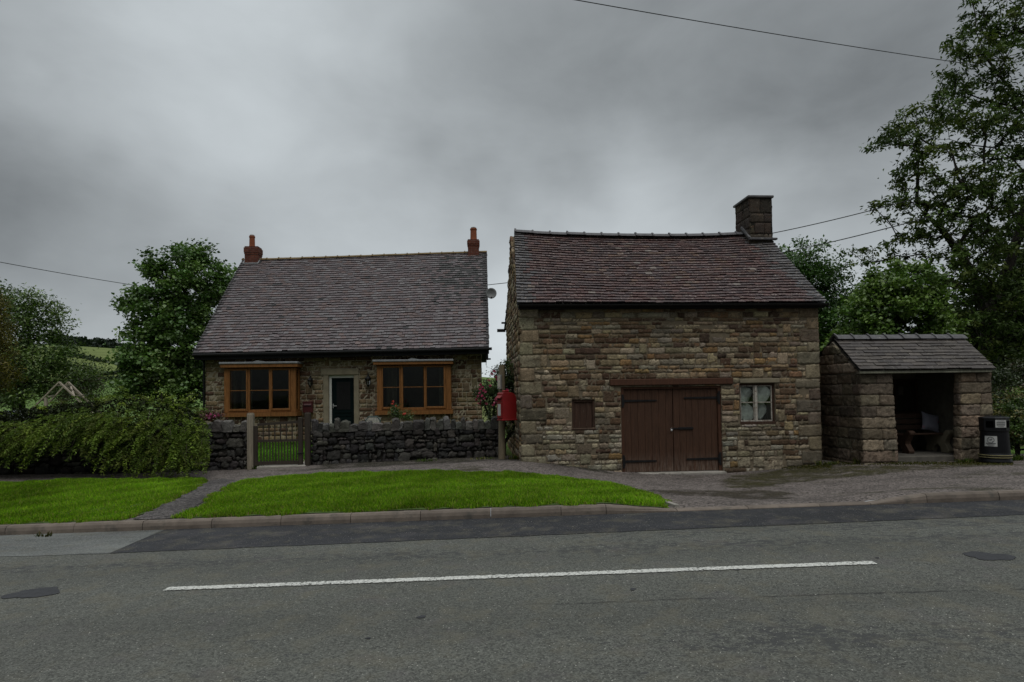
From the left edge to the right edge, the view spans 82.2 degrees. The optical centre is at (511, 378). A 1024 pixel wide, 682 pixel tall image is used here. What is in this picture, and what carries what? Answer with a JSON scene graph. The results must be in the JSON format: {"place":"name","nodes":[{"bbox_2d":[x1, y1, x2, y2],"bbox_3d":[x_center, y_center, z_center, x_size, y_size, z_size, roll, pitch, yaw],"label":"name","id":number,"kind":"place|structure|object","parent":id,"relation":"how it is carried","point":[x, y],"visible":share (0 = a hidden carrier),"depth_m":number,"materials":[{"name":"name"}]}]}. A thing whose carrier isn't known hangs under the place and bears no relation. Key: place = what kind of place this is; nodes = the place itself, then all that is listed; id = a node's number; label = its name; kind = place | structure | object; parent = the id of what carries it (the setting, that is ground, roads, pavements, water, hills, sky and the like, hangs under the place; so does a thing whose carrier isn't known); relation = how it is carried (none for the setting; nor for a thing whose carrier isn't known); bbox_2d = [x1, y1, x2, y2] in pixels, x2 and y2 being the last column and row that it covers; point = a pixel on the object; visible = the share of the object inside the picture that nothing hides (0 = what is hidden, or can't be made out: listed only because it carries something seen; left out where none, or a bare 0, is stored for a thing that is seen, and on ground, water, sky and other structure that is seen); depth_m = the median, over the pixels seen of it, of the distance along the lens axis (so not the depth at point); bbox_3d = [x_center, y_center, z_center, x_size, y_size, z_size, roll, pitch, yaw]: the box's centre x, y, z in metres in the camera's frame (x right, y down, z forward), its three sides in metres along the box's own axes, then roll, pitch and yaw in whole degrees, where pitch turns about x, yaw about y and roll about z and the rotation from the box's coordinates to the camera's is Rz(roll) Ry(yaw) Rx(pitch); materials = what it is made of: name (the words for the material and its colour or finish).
{"place":"outdoors","nodes":[
{"label":"outdoors","id":0,"kind":"place"},
{"bbox_2d":[1,262,192,293],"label":"overhead cable","id":1,"kind":"object","parent":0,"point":[70,274],"visible":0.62,"depth_m":26.32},
{"bbox_2d":[258,441,311,461],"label":"garden grass","id":2,"kind":"structure","parent":0,"point":[282,451],"depth_m":16.85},
{"bbox_2d":[365,416,380,422],"bbox_3d":[-3.901,1.560,16.382,0.480,1.022,0.467,-1,-2,-8],"label":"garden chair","id":3,"kind":"object","parent":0,"point":[377,419],"visible":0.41,"depth_m":16.60,"materials":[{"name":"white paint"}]},
{"bbox_2d":[387,401,414,420],"bbox_3d":[-3.612,1.412,19.075,0.984,1.440,0.820,-1,-2,0],"label":"rose bush","id":4,"kind":"object","parent":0,"point":[395,412],"visible":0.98,"depth_m":19.06,"materials":[{"name":"green plant"}]},
{"bbox_2d":[0,515,1023,681],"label":"road","id":5,"kind":"structure","parent":0,"point":[924,600],"depth_m":4.34,"materials":[{"name":"grey asphalt"}]},
{"bbox_2d":[1,586,59,597],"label":"tar patch","id":6,"kind":"object","parent":5,"relation":"on","point":[39,592],"visible":1,"depth_m":5.19,"materials":[{"name":"grey asphalt"}]},
{"bbox_2d":[0,530,161,556],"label":"old strip","id":7,"kind":"object","parent":5,"relation":"on","point":[67,543],"visible":1,"depth_m":7.12,"materials":[{"name":"grey asphalt"}]},
{"bbox_2d":[34,531,53,536],"bbox_3d":[-5.628,1.861,7.066,0.212,0.066,0.146,-1,-2,0],"label":"weed tuft","id":8,"kind":"object","parent":7,"relation":"on","point":[47,535],"visible":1,"depth_m":7.05,"materials":[{"name":"green plant"}]},
{"bbox_2d":[0,489,1023,534],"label":"kerb","id":9,"kind":"structure","parent":5,"relation":"on","point":[384,516],"depth_m":7.64,"materials":[{"name":"grey concrete"}]},
{"bbox_2d":[165,561,876,589],"bbox_3d":[0.064,1.726,5.150,6.224,0.001,0.106,-2,-2,0],"label":"road marking","id":10,"kind":"object","parent":5,"relation":"on","point":[536,574],"visible":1,"depth_m":5.15,"materials":[{"name":"paint"}]},
{"bbox_2d":[111,500,1023,552],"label":"resurfaced strip","id":11,"kind":"object","parent":5,"relation":"on","point":[236,537],"visible":1,"depth_m":7.05,"materials":[{"name":"grey asphalt"}]},
{"bbox_2d":[962,551,1015,559],"bbox_3d":[4.244,1.569,5.213,0.364,0.009,0.296,-1,-2,0],"label":"tar patch","id":12,"kind":"object","parent":5,"relation":"on","point":[983,555],"visible":1,"depth_m":5.20,"materials":[{"name":"grey asphalt"}]},
{"bbox_2d":[0,342,1023,523],"bbox_3d":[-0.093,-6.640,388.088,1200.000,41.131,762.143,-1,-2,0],"label":"ground","id":13,"kind":"structure","parent":0,"point":[875,486],"depth_m":11.49,"materials":[{"name":"grey asphalt"}]},
{"bbox_2d":[0,288,34,396],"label":"golden conifer","id":14,"kind":"object","parent":13,"relation":"on","point":[8,369],"visible":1,"depth_m":19.22,"materials":[{"name":"green plant"}]},
{"bbox_2d":[0,279,110,410],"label":"broadleaf tree","id":15,"kind":"object","parent":13,"relation":"on","point":[48,366],"visible":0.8,"depth_m":23.87,"materials":[{"name":"green plant"}]},
{"bbox_2d":[32,382,100,415],"bbox_3d":[-15.263,0.973,19.985,2.890,1.794,1.260,-1,-2,0],"label":"timber frame","id":16,"kind":"object","parent":13,"relation":"on","point":[70,390],"visible":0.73,"depth_m":19.42,"materials":[{"name":"brown wood"}]},
{"bbox_2d":[39,357,114,410],"bbox_3d":[-21.585,0.870,28.854,3.504,4.250,3.497,-1,-2,0],"label":"bush","id":17,"kind":"object","parent":13,"relation":"on","point":[64,394],"visible":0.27,"depth_m":28.68,"materials":[{"name":"green plant"}]},
{"bbox_2d":[71,352,110,362],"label":"hedgerow","id":18,"kind":"object","parent":13,"relation":"on","point":[96,359],"visible":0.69,"depth_m":260.28,"materials":[{"name":"green plant"}]},
{"bbox_2d":[50,334,137,348],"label":"woodland","id":19,"kind":"object","parent":13,"relation":"on","point":[99,342],"visible":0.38,"depth_m":372.27,"materials":[{"name":"green plant"}]},
{"bbox_2d":[0,476,207,524],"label":"turf","id":20,"kind":"structure","parent":13,"relation":"on","point":[143,512],"depth_m":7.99,"materials":[{"name":"green plant"}]},
{"bbox_2d":[0,385,213,478],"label":"spreading bush","id":21,"kind":"object","parent":13,"relation":"on","point":[34,429],"visible":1,"depth_m":12.56,"materials":[{"name":"green plant"}]},
{"bbox_2d":[98,374,120,380],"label":"hedgerow","id":22,"kind":"object","parent":13,"relation":"on","point":[115,377],"visible":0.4,"depth_m":199.63,"materials":[{"name":"green plant"}]},
{"bbox_2d":[100,371,120,375],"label":"hedgerow","id":23,"kind":"object","parent":13,"relation":"on","point":[112,372],"visible":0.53,"depth_m":213.27,"materials":[{"name":"green plant"}]},
{"bbox_2d":[0,419,246,474],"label":"dry stone wall","id":24,"kind":"structure","parent":13,"relation":"on","point":[228,440],"depth_m":13.59,"materials":[{"name":"grey stone"}]},
{"bbox_2d":[100,380,197,418],"bbox_3d":[-9.131,1.127,14.708,2.874,2.178,0.815,-1,-2,13],"label":"sapling","id":25,"kind":"object","parent":13,"relation":"on","point":[162,396],"visible":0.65,"depth_m":14.58,"materials":[{"name":"green plant"}]},
{"bbox_2d":[98,238,237,422],"bbox_3d":[-15.263,-1.996,27.355,5.286,9.576,6.622,-2,-2,45],"label":"sycamore tree","id":26,"kind":"object","parent":13,"relation":"on","point":[162,328],"visible":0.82,"depth_m":26.40,"materials":[{"name":"green plant"}]},
{"bbox_2d":[134,479,237,518],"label":"footpath","id":27,"kind":"structure","parent":13,"relation":"on","point":[193,498],"depth_m":9.18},
{"bbox_2d":[192,407,227,421],"bbox_3d":[-9.549,1.534,18.454,1.064,1.364,0.928,-1,-2,0],"label":"flower border","id":28,"kind":"object","parent":13,"relation":"on","point":[213,417],"visible":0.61,"depth_m":18.47,"materials":[{"name":"green plant"}]},
{"bbox_2d":[247,413,254,469],"bbox_3d":[-6.261,1.620,14.063,0.136,1.605,0.180,-1,-2,-10],"label":"gatepost","id":29,"kind":"object","parent":13,"relation":"on","point":[250,442],"visible":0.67,"depth_m":13.98,"materials":[{"name":"grey stone"}]},
{"bbox_2d":[257,463,305,468],"bbox_3d":[-5.562,2.236,14.256,1.127,0.295,0.420,-1,-2,-10],"label":"gate step","id":30,"kind":"object","parent":13,"relation":"on","point":[275,466],"visible":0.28,"depth_m":14.08,"materials":[{"name":"stone"}]},
{"bbox_2d":[304,412,310,465],"bbox_3d":[-4.969,1.637,14.283,0.124,1.638,0.180,-1,-2,-10],"label":"gatepost","id":31,"kind":"object","parent":13,"relation":"on","point":[307,438],"visible":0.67,"depth_m":14.20,"materials":[{"name":"brown wood"}]},
{"bbox_2d":[253,417,303,465],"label":"garden gate","id":32,"kind":"structure","parent":31,"relation":"attached to","point":[300,453],"depth_m":14.15,"materials":[{"name":"brown wood"}]},
{"bbox_2d":[192,227,491,442],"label":"cottage","id":33,"kind":"structure","parent":13,"relation":"on","point":[409,331],"depth_m":21.74,"materials":[{"name":"stone"}]},
{"bbox_2d":[219,360,302,442],"bbox_3d":[-8.809,0.971,20.920,2.669,3.204,1.247,-1,-2,-3],"label":"bay window","id":34,"kind":"structure","parent":33,"relation":"in","point":[292,413],"depth_m":20.47,"materials":[{"name":"brown wood"}]},
{"bbox_2d":[303,401,312,412],"bbox_3d":[-7.299,1.008,20.979,0.350,0.406,0.150,-1,-2,-3],"label":"letter box","id":35,"kind":"object","parent":33,"relation":"attached to","point":[307,406],"visible":0.96,"depth_m":20.93,"materials":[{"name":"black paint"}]},
{"bbox_2d":[307,375,312,387],"bbox_3d":[-7.208,0.082,20.939,0.196,0.480,0.307,0,-2,-24],"label":"wall lantern","id":36,"kind":"object","parent":33,"relation":"attached to","point":[310,381],"depth_m":20.89,"materials":[{"name":"black metal"}]},
{"bbox_2d":[332,378,353,423],"bbox_3d":[-6.099,0.953,21.239,0.825,1.974,0.100,-1,-2,-3],"label":"front door","id":37,"kind":"structure","parent":33,"relation":"in","point":[342,388],"depth_m":21.24,"materials":[{"name":"black paint"}]},
{"bbox_2d":[365,374,370,386],"bbox_3d":[-5.143,0.034,21.046,0.217,0.540,0.310,-1,-2,20],"label":"wall lantern","id":38,"kind":"object","parent":33,"relation":"attached to","point":[368,377],"depth_m":21.00,"materials":[{"name":"black metal"}]},
{"bbox_2d":[372,358,453,423],"bbox_3d":[-3.492,0.890,21.200,2.827,3.228,1.247,-1,-2,-3],"label":"bay window","id":39,"kind":"structure","parent":33,"relation":"in","point":[444,408],"depth_m":20.75,"materials":[{"name":"brown wood"}]},
{"bbox_2d":[480,288,496,298],"bbox_3d":[-0.949,-3.330,22.988,0.603,0.461,0.363,-2,-2,32],"label":"satellite dish","id":40,"kind":"object","parent":33,"relation":"attached to","point":[491,293],"visible":1,"depth_m":23.00,"materials":[{"name":"grey metal"}]},
{"bbox_2d":[311,416,498,464],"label":"dry stone wall","id":41,"kind":"structure","parent":13,"relation":"on","point":[342,442],"depth_m":14.64,"materials":[{"name":"grey stone"}]},
{"bbox_2d":[170,468,672,518],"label":"turf","id":42,"kind":"structure","parent":13,"relation":"on","point":[423,508],"depth_m":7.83,"materials":[{"name":"green plant"}]},
{"bbox_2d":[309,457,612,473],"bbox_3d":[-1.236,2.055,14.008,7.489,0.301,2.914,-1,-2,0],"label":"damp edge","id":43,"kind":"object","parent":13,"relation":"on","point":[389,463],"visible":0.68,"depth_m":13.86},
{"bbox_2d":[415,458,436,461],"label":"weed tuft","id":44,"kind":"object","parent":43,"relation":"on","point":[423,460],"visible":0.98,"depth_m":14.23,"materials":[{"name":"green plant"}]},
{"bbox_2d":[470,456,494,459],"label":"weed tuft","id":45,"kind":"object","parent":43,"relation":"on","point":[482,458],"visible":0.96,"depth_m":14.20,"materials":[{"name":"green plant"}]},
{"bbox_2d":[508,453,518,459],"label":"weed tuft","id":46,"kind":"object","parent":43,"relation":"on","point":[513,457],"visible":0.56,"depth_m":14.07,"materials":[{"name":"green plant"}]},
{"bbox_2d":[465,358,514,455],"bbox_3d":[-0.366,0.737,15.666,1.857,2.627,1.213,-2,-2,45],"label":"rose bush","id":47,"kind":"object","parent":13,"relation":"on","point":[482,392],"visible":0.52,"depth_m":15.42,"materials":[{"name":"green plant"}]},
{"bbox_2d":[498,365,504,459],"bbox_3d":[-0.249,0.947,14.080,0.188,2.563,0.175,-1,-2,0],"label":"wooden post","id":48,"kind":"object","parent":13,"relation":"on","point":[501,440],"visible":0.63,"depth_m":14.01,"materials":[{"name":"brown wood"}]},
{"bbox_2d":[497,375,501,388],"bbox_3d":[-0.294,0.075,13.970,0.090,0.340,0.106,-1,-2,20],"label":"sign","id":49,"kind":"object","parent":48,"relation":"attached to","point":[499,381],"visible":1,"depth_m":13.92,"materials":[{"name":"white metal"}]},
{"bbox_2d":[495,390,516,420],"bbox_3d":[-0.142,0.622,13.793,0.445,0.710,0.294,0,-2,-28],"label":"post box","id":50,"kind":"object","parent":48,"relation":"attached to","point":[506,406],"visible":1,"depth_m":13.69,"materials":[{"name":"red paint"}]},
{"bbox_2d":[497,403,501,417],"bbox_3d":[-0.291,0.737,13.709,0.023,0.360,0.230,0,-2,-28],"label":"plate","id":51,"kind":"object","parent":50,"relation":"in","point":[499,405],"depth_m":13.69,"materials":[{"name":"white paint"}]},
{"bbox_2d":[497,195,828,473],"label":"stone barn","id":52,"kind":"structure","parent":13,"relation":"on","point":[646,353],"depth_m":13.78,"materials":[{"name":"stone"}]},
{"bbox_2d":[621,389,673,471],"bbox_3d":[3.160,1.203,13.687,1.220,1.925,0.094,-1,-2,-4],"label":"barn door leaf","id":53,"kind":"structure","parent":52,"relation":"in","point":[648,419],"depth_m":13.70,"materials":[{"name":"brown wood"}]},
{"bbox_2d":[671,388,721,470],"bbox_3d":[4.298,1.189,13.764,1.199,1.925,0.094,-1,-2,-4],"label":"barn door leaf","id":54,"kind":"structure","parent":52,"relation":"in","point":[695,435],"depth_m":13.77,"materials":[{"name":"brown wood"}]},
{"bbox_2d":[741,386,751,403],"bbox_3d":[5.546,0.394,14.011,0.426,0.442,0.148,0,-2,-20],"label":"crumpled sheet","id":55,"kind":"object","parent":52,"relation":"in","point":[746,392],"visible":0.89,"depth_m":14.00,"materials":[{"name":"white fabric"}]},
{"bbox_2d":[741,403,752,421],"bbox_3d":[5.567,0.799,13.978,0.480,0.480,0.143,-1,-2,-4],"label":"crumpled sheet","id":56,"kind":"object","parent":52,"relation":"in","point":[747,411],"visible":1,"depth_m":13.91,"materials":[{"name":"white fabric"}]},
{"bbox_2d":[739,383,775,424],"bbox_3d":[5.782,0.591,13.894,0.867,0.966,0.130,-1,-2,-4],"label":"window","id":57,"kind":"structure","parent":52,"relation":"in","point":[755,420],"depth_m":13.89,"materials":[{"name":"white wood"}]},
{"bbox_2d":[758,403,765,418],"bbox_3d":[5.979,0.777,14.088,0.301,0.391,0.144,-1,-2,-4],"label":"crumpled sheet","id":58,"kind":"object","parent":52,"relation":"hanging from","point":[761,410],"visible":0.79,"depth_m":14.05,"materials":[{"name":"white fabric"}]},
{"bbox_2d":[757,386,769,403],"bbox_3d":[5.946,0.374,13.996,0.456,0.474,0.095,-1,-2,-4],"label":"crumpled sheet","id":59,"kind":"object","parent":52,"relation":"in","point":[763,393],"visible":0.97,"depth_m":13.96,"materials":[{"name":"white fabric"}]},
{"bbox_2d":[665,500,679,507],"bbox_3d":[2.127,1.706,7.936,0.070,0.087,0.433,0,-2,-13],"label":"edging stone","id":60,"kind":"object","parent":13,"relation":"on","point":[672,504],"visible":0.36,"depth_m":7.79,"materials":[{"name":"stone"}]},
{"bbox_2d":[647,489,797,498],"bbox_3d":[3.466,1.827,9.345,2.852,0.245,2.571,-1,-2,0],"label":"damp hollow","id":61,"kind":"object","parent":13,"relation":"on","point":[731,493],"visible":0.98,"depth_m":9.52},
{"bbox_2d":[760,464,831,471],"bbox_3d":[6.509,2.071,13.907,2.063,0.178,1.582,-2,-2,36],"label":"moss","id":62,"kind":"object","parent":13,"relation":"on","point":[803,466],"visible":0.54,"depth_m":13.51,"materials":[{"name":"green plant"}]},
{"bbox_2d":[779,234,862,351],"bbox_3d":[14.909,-2.366,29.053,6.417,9.320,5.146,-1,-2,0],"label":"broadleaf tree","id":63,"kind":"object","parent":13,"relation":"on","point":[819,271],"visible":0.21,"depth_m":28.33,"materials":[{"name":"green plant"}]},
{"bbox_2d":[825,284,910,330],"bbox_3d":[17.210,-1.131,30.075,5.476,7.746,6.126,-2,-2,29],"label":"shade tree","id":64,"kind":"object","parent":13,"relation":"on","point":[846,304],"depth_m":29.33,"materials":[{"name":"green plant"}]},
{"bbox_2d":[820,253,979,350],"bbox_3d":[13.478,-1.176,20.483,5.044,6.383,3.689,-1,-2,0],"label":"broadleaf tree","id":65,"kind":"object","parent":13,"relation":"on","point":[892,304],"visible":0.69,"depth_m":20.04,"materials":[{"name":"green plant"}]},
{"bbox_2d":[819,333,995,464],"bbox_3d":[9.428,0.635,14.342,3.519,3.528,2.446,-1,-2,-4],"label":"bus shelter","id":66,"kind":"object","parent":13,"relation":"on","point":[950,373],"visible":0.69,"depth_m":13.52,"materials":[{"name":"stone"}]},
{"bbox_2d":[894,413,953,453],"bbox_3d":[9.919,1.315,14.301,1.124,0.927,0.856,-1,-2,-4],"label":"bench","id":67,"kind":"object","parent":66,"relation":"on","point":[935,440],"visible":0.77,"depth_m":14.25,"materials":[{"name":"brown wood"}]},
{"bbox_2d":[921,411,938,432],"bbox_3d":[10.269,1.065,14.401,0.469,0.469,0.170,13,-18,-3],"label":"cushion","id":68,"kind":"object","parent":67,"relation":"on","point":[930,422],"visible":1,"depth_m":14.33,"materials":[{"name":"fabric"}]},
{"bbox_2d":[840,0,1023,404],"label":"ash tree","id":69,"kind":"object","parent":13,"relation":"on","point":[988,316],"visible":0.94,"depth_m":22.70,"materials":[{"name":"green plant"}]},
{"bbox_2d":[945,296,1014,350],"bbox_3d":[20.884,-0.876,27.646,6.284,6.654,6.165,1,-2,-41],"label":"shade tree","id":70,"kind":"object","parent":13,"relation":"on","point":[969,327],"visible":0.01,"depth_m":26.35,"materials":[{"name":"green plant"}]},
{"bbox_2d":[956,295,1023,407],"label":"shade tree","id":71,"kind":"object","parent":13,"relation":"on","point":[972,327],"visible":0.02,"depth_m":25.97,"materials":[{"name":"green plant"}]},
{"bbox_2d":[962,238,1023,298],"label":"shade tree","id":72,"kind":"object","parent":13,"relation":"on","point":[1019,266],"visible":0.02,"depth_m":30.91,"materials":[{"name":"green plant"}]},
{"bbox_2d":[991,353,1023,420],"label":"bush","id":73,"kind":"object","parent":13,"relation":"on","point":[1016,371],"visible":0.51,"depth_m":16.53,"materials":[{"name":"green plant"}]},
{"bbox_2d":[992,386,1023,455],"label":"bush","id":74,"kind":"object","parent":13,"relation":"on","point":[1014,409],"visible":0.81,"depth_m":13.71,"materials":[{"name":"green plant"}]},
{"bbox_2d":[993,267,1023,400],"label":"shade tree","id":75,"kind":"object","parent":13,"relation":"on","point":[995,360],"visible":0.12,"depth_m":24.21,"materials":[{"name":"green plant"}]},
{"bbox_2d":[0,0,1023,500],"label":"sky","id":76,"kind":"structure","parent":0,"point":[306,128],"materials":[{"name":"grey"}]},
{"bbox_2d":[576,0,974,64],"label":"overhead cable","id":77,"kind":"object","parent":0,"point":[765,32],"visible":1,"depth_m":16.24,"materials":[{"name":"black rubber"}]},
{"bbox_2d":[774,198,915,232],"bbox_3d":[9.809,-4.902,17.880,4.196,0.225,0.025,-2,-2,44],"label":"overhead cable","id":78,"kind":"object","parent":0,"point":[846,216],"visible":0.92,"depth_m":17.61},
{"bbox_2d":[783,216,932,252],"bbox_3d":[10.310,-4.396,18.243,0.027,0.217,5.345,0,-2,-22],"label":"overhead cable","id":79,"kind":"object","parent":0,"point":[861,234],"visible":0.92,"depth_m":17.66,"materials":[{"name":"black rubber"}]},
{"bbox_2d":[723,463,997,487],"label":"mossy ground","id":80,"kind":"structure","parent":0,"point":[769,478],"depth_m":12.24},
{"bbox_2d":[815,460,838,464],"bbox_3d":[7.341,1.940,13.625,0.686,0.109,0.315,-1,-2,0],"label":"weed tuft","id":81,"kind":"object","parent":80,"relation":"on","point":[825,463],"visible":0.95,"depth_m":13.58,"materials":[{"name":"green plant"}]},
{"bbox_2d":[832,461,1013,465],"bbox_3d":[9.104,1.869,13.052,3.564,0.168,1.760,-1,-2,22],"label":"moss","id":82,"kind":"object","parent":80,"relation":"on","point":[928,463],"visible":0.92,"depth_m":12.85,"materials":[{"name":"green plant"}]},
{"bbox_2d":[956,458,976,462],"bbox_3d":[10.101,1.809,13.059,0.548,0.109,0.367,-2,-2,27],"label":"weed tuft","id":83,"kind":"object","parent":80,"relation":"on","point":[966,460],"visible":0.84,"depth_m":13.02,"materials":[{"name":"green plant"}]},
{"bbox_2d":[978,416,1012,463],"bbox_3d":[10.540,1.317,12.816,0.596,1.030,0.596,-1,-2,0],"label":"litter bin","id":84,"kind":"object","parent":80,"relation":"on","point":[994,443],"visible":0.98,"depth_m":12.62,"materials":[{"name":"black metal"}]},
{"bbox_2d":[1012,453,1023,460],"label":"weed tuft","id":85,"kind":"object","parent":80,"relation":"on","point":[1017,458],"visible":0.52,"depth_m":13.11,"materials":[{"name":"green plant"}]}
]}

